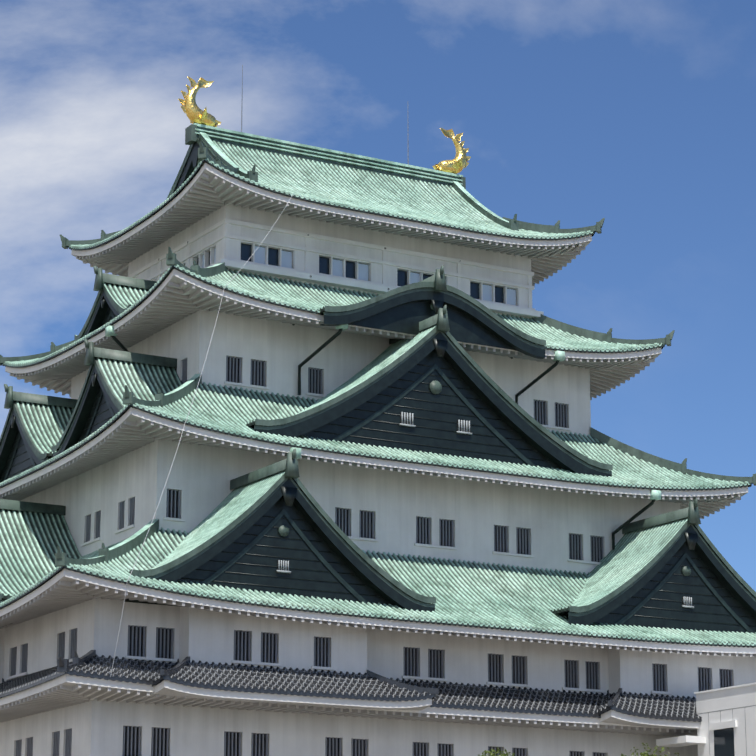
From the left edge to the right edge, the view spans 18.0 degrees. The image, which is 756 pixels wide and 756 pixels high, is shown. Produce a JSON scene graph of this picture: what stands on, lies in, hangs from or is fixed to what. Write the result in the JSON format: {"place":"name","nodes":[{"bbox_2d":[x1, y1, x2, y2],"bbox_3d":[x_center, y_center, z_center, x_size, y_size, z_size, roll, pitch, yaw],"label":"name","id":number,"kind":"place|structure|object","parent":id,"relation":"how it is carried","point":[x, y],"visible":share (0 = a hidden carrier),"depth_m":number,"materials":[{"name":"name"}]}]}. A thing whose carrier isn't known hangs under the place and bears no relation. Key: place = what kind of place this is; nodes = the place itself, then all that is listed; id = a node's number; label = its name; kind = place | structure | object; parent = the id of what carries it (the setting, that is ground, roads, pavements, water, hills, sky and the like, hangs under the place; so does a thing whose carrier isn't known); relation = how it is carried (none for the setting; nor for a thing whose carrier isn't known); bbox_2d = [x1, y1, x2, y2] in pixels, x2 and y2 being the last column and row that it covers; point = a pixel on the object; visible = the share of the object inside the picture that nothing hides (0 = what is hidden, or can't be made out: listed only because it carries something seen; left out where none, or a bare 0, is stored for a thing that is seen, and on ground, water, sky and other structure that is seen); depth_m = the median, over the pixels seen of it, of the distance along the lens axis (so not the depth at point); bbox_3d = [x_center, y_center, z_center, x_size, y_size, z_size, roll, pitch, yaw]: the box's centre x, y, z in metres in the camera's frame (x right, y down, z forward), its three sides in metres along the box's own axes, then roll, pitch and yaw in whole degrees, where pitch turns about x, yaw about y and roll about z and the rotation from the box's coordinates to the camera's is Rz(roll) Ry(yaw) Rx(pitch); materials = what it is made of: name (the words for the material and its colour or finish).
{"place":"outdoors","nodes":[
{"label":"outdoors","id":0,"kind":"place"},
{"bbox_2d":[0,0,755,591],"label":"sky","id":1,"kind":"structure","parent":0,"point":[639,116],"materials":[{"name":"blue"}]},
{"label":"ground","id":2,"kind":"structure","parent":0,"visible":0},
{"bbox_2d":[478,747,514,755],"bbox_3d":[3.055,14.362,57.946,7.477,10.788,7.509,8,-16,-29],"label":"tree","id":3,"kind":"object","parent":2,"relation":"on","point":[493,754],"visible":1,"depth_m":59.37,"materials":[{"name":"green plant"}]},
{"bbox_2d":[621,743,678,755],"bbox_3d":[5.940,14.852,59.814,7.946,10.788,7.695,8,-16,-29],"label":"tree","id":4,"kind":"object","parent":2,"relation":"on","point":[644,753],"visible":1,"depth_m":58.96,"materials":[{"name":"green plant"}]},
{"bbox_2d":[656,682,755,755],"bbox_3d":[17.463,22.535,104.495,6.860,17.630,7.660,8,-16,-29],"label":"annex building","id":5,"kind":"structure","parent":2,"relation":"on","point":[727,722],"depth_m":105.30,"materials":[{"name":"white paint"}]},
{"bbox_3d":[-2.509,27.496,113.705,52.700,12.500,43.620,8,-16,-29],"label":"stone base wall","id":6,"kind":"object","parent":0,"visible":0},
{"bbox_2d":[0,194,755,755],"bbox_3d":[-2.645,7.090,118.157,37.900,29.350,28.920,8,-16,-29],"label":"keep walls","id":7,"kind":"structure","parent":6,"relation":"on","point":[116,500],"depth_m":107.75,"materials":[{"name":"paint"}]},
{"bbox_2d":[0,384,77,487],"bbox_3d":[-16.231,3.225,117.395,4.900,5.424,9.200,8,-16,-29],"label":"gable","id":8,"kind":"structure","parent":7,"relation":"attached to","point":[35,426],"depth_m":116.83,"materials":[{"name":"green metal"}]},
{"bbox_2d":[0,499,91,626],"bbox_3d":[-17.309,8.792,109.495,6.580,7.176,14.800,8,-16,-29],"label":"gable","id":9,"kind":"structure","parent":7,"relation":"attached to","point":[33,535],"depth_m":108.88,"materials":[{"name":"green metal"}]},
{"bbox_2d":[74,266,156,340],"bbox_3d":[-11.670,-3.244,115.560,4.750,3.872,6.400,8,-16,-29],"label":"gable","id":10,"kind":"structure","parent":7,"relation":"attached to","point":[117,295],"depth_m":115.10,"materials":[{"name":"green metal"}]},
{"bbox_2d":[51,339,183,456],"bbox_3d":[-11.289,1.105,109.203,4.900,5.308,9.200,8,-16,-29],"label":"gable","id":11,"kind":"structure","parent":7,"relation":"attached to","point":[111,373],"depth_m":109.00,"materials":[{"name":"green metal"}]},
{"bbox_2d":[110,195,292,676],"bbox_3d":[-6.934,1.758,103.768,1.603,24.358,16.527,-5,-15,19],"label":"conductor cable","id":12,"kind":"object","parent":7,"relation":"attached to","point":[182,432],"visible":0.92,"depth_m":101.16,"materials":[{"name":"silver metal"}]},
{"bbox_2d":[109,449,435,622],"bbox_3d":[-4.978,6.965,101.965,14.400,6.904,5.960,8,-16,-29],"label":"gable","id":13,"kind":"object","parent":7,"relation":"attached to","point":[274,528],"visible":0.79,"depth_m":100.42,"materials":[{"name":"black metal"}]},
{"bbox_2d":[139,680,431,710],"bbox_3d":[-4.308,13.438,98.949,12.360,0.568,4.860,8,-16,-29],"label":"eaves","id":14,"kind":"object","parent":7,"relation":"attached to","point":[179,690],"visible":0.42,"depth_m":96.53,"materials":[{"name":"white paint"}]},
{"bbox_2d":[143,660,435,700],"bbox_3d":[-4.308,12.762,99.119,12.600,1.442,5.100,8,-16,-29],"label":"bay roof tiles","id":15,"kind":"object","parent":7,"relation":"attached to","point":[266,680],"visible":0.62,"depth_m":97.69,"materials":[{"name":"grey tile"}]},
{"bbox_2d":[160,657,439,694],"bbox_3d":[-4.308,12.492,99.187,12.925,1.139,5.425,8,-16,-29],"label":"bay roof hips","id":16,"kind":"object","parent":15,"relation":"on","point":[186,661],"visible":0.44,"depth_m":100.07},
{"bbox_2d":[71,163,591,285],"bbox_3d":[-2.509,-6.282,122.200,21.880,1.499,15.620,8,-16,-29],"label":"roof eave","id":17,"kind":"object","parent":7,"relation":"attached to","point":[207,190],"visible":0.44,"depth_m":116.08,"materials":[{"name":"white paint"}]},
{"bbox_2d":[69,137,594,250],"bbox_3d":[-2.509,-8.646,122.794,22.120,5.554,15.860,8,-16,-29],"label":"roof tiles","id":18,"kind":"object","parent":7,"relation":"on","point":[331,185],"visible":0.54,"depth_m":119.98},
{"bbox_2d":[167,123,518,230],"bbox_3d":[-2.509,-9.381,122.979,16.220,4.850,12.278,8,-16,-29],"label":"roof ridge","id":19,"kind":"structure","parent":18,"relation":"on","point":[206,134],"depth_m":122.14,"materials":[{"name":"green metal"}]},
{"bbox_2d":[178,76,220,126],"bbox_3d":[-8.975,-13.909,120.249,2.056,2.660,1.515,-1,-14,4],"label":"fish ornament","id":20,"kind":"object","parent":19,"relation":"on","point":[193,111],"visible":0.92,"depth_m":119.78,"materials":[{"name":"gold metal"}]},
{"bbox_2d":[241,65,242,131],"bbox_3d":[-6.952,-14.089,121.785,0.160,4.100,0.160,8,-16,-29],"label":"lightning rod","id":21,"kind":"object","parent":19,"relation":"on","point":[242,98],"visible":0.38,"depth_m":121.86,"materials":[{"name":"grey metal"}]},
{"bbox_2d":[433,128,470,173],"bbox_3d":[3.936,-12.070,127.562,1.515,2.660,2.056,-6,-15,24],"label":"fish ornament","id":22,"kind":"object","parent":19,"relation":"on","point":[458,163],"visible":0.94,"depth_m":127.47,"materials":[{"name":"gold metal"}]},
{"bbox_2d":[5,269,661,399],"bbox_3d":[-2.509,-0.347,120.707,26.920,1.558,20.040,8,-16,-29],"label":"roof eave","id":23,"kind":"object","parent":7,"relation":"attached to","point":[168,302],"visible":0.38,"depth_m":112.09,"materials":[{"name":"white paint"}]},
{"bbox_2d":[2,264,664,367],"bbox_3d":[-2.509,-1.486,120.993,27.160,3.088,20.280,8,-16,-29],"label":"roof tiles","id":24,"kind":"object","parent":7,"relation":"on","point":[309,297],"visible":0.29,"depth_m":113.62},
{"bbox_2d":[127,218,543,317],"bbox_3d":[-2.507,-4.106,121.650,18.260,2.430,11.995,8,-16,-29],"label":"top storey trim","id":25,"kind":"structure","parent":7,"relation":"attached to","point":[306,275],"depth_m":115.88,"materials":[{"name":"paint"}]},
{"bbox_2d":[0,654,686,720],"bbox_3d":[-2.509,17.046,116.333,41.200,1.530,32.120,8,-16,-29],"label":"roof skirt tiles","id":26,"kind":"object","parent":7,"relation":"attached to","point":[456,695],"visible":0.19,"depth_m":102.75,"materials":[{"name":"grey tile"}]},
{"bbox_2d":[57,650,95,672],"bbox_3d":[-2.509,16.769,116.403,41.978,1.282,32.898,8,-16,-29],"label":"roof ridge","id":27,"kind":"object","parent":26,"relation":"on","point":[63,665],"visible":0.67,"depth_m":93.82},
{"bbox_2d":[0,674,696,736],"bbox_3d":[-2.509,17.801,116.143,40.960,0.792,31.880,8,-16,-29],"label":"roof eave","id":28,"kind":"object","parent":7,"relation":"attached to","point":[65,690],"visible":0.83,"depth_m":98.66,"materials":[{"name":"paint"}]},
{"bbox_2d":[0,407,747,518],"bbox_3d":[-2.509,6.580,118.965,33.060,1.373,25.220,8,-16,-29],"label":"roof eave","id":29,"kind":"object","parent":7,"relation":"attached to","point":[125,433],"visible":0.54,"depth_m":106.55,"materials":[{"name":"white paint"}]},
{"bbox_2d":[0,382,751,490],"bbox_3d":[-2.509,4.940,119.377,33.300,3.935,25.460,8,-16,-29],"label":"roof tiles","id":30,"kind":"object","parent":7,"relation":"on","point":[230,410],"visible":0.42,"depth_m":108.63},
{"bbox_2d":[0,141,755,566],"bbox_3d":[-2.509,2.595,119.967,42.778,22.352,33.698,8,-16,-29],"label":"roof ridges","id":31,"kind":"object","parent":30,"relation":"on","point":[138,537],"visible":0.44,"depth_m":117.15,"materials":[{"name":"green metal"}]},
{"bbox_2d":[0,569,755,656],"bbox_3d":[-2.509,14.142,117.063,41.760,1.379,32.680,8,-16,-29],"label":"roof eave","id":32,"kind":"object","parent":7,"relation":"attached to","point":[64,588],"visible":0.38,"depth_m":98.31,"materials":[{"name":"white paint"}]},
{"bbox_2d":[0,527,755,647],"bbox_3d":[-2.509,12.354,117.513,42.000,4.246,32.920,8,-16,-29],"label":"roof tiles","id":33,"kind":"object","parent":7,"relation":"on","point":[492,596],"visible":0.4,"depth_m":105.94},
{"bbox_2d":[551,498,755,646],"bbox_3d":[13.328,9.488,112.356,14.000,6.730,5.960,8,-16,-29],"label":"gable","id":34,"kind":"object","parent":33,"relation":"on","point":[673,570],"visible":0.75,"depth_m":110.67,"materials":[{"name":"green metal"}]},
{"bbox_2d":[105,324,660,550],"bbox_3d":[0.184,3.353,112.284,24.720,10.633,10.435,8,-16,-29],"label":"downpipes","id":35,"kind":"object","parent":7,"relation":"attached to","point":[559,356],"visible":0.65,"depth_m":113.36,"materials":[{"name":"brown metal"}]},
{"bbox_2d":[292,266,545,358],"bbox_3d":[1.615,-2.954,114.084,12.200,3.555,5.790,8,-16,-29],"label":"curved gable","id":36,"kind":"structure","parent":7,"relation":"attached to","point":[408,308],"depth_m":112.15,"materials":[{"name":"black metal"}]},
{"bbox_2d":[244,305,612,485],"bbox_3d":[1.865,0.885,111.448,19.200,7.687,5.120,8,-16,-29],"label":"gable","id":37,"kind":"structure","parent":7,"relation":"attached to","point":[433,387],"depth_m":110.16,"materials":[{"name":"black metal"}]},
{"bbox_2d":[585,691,701,721],"bbox_3d":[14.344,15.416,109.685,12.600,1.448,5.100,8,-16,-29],"label":"bay roof tiles","id":38,"kind":"object","parent":7,"relation":"attached to","point":[666,707],"visible":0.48,"depth_m":106.78,"materials":[{"name":"grey tile"}]},
{"bbox_2d":[607,688,622,705],"bbox_3d":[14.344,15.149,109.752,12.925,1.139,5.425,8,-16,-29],"label":"bay roof hips","id":39,"kind":"object","parent":38,"relation":"on","point":[616,698],"visible":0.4,"depth_m":105.99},
{"bbox_2d":[599,710,699,729],"bbox_3d":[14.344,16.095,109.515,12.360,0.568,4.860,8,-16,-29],"label":"eaves","id":40,"kind":"object","parent":7,"relation":"attached to","point":[612,716],"visible":0.29,"depth_m":105.47,"materials":[{"name":"white paint"}]}
]}

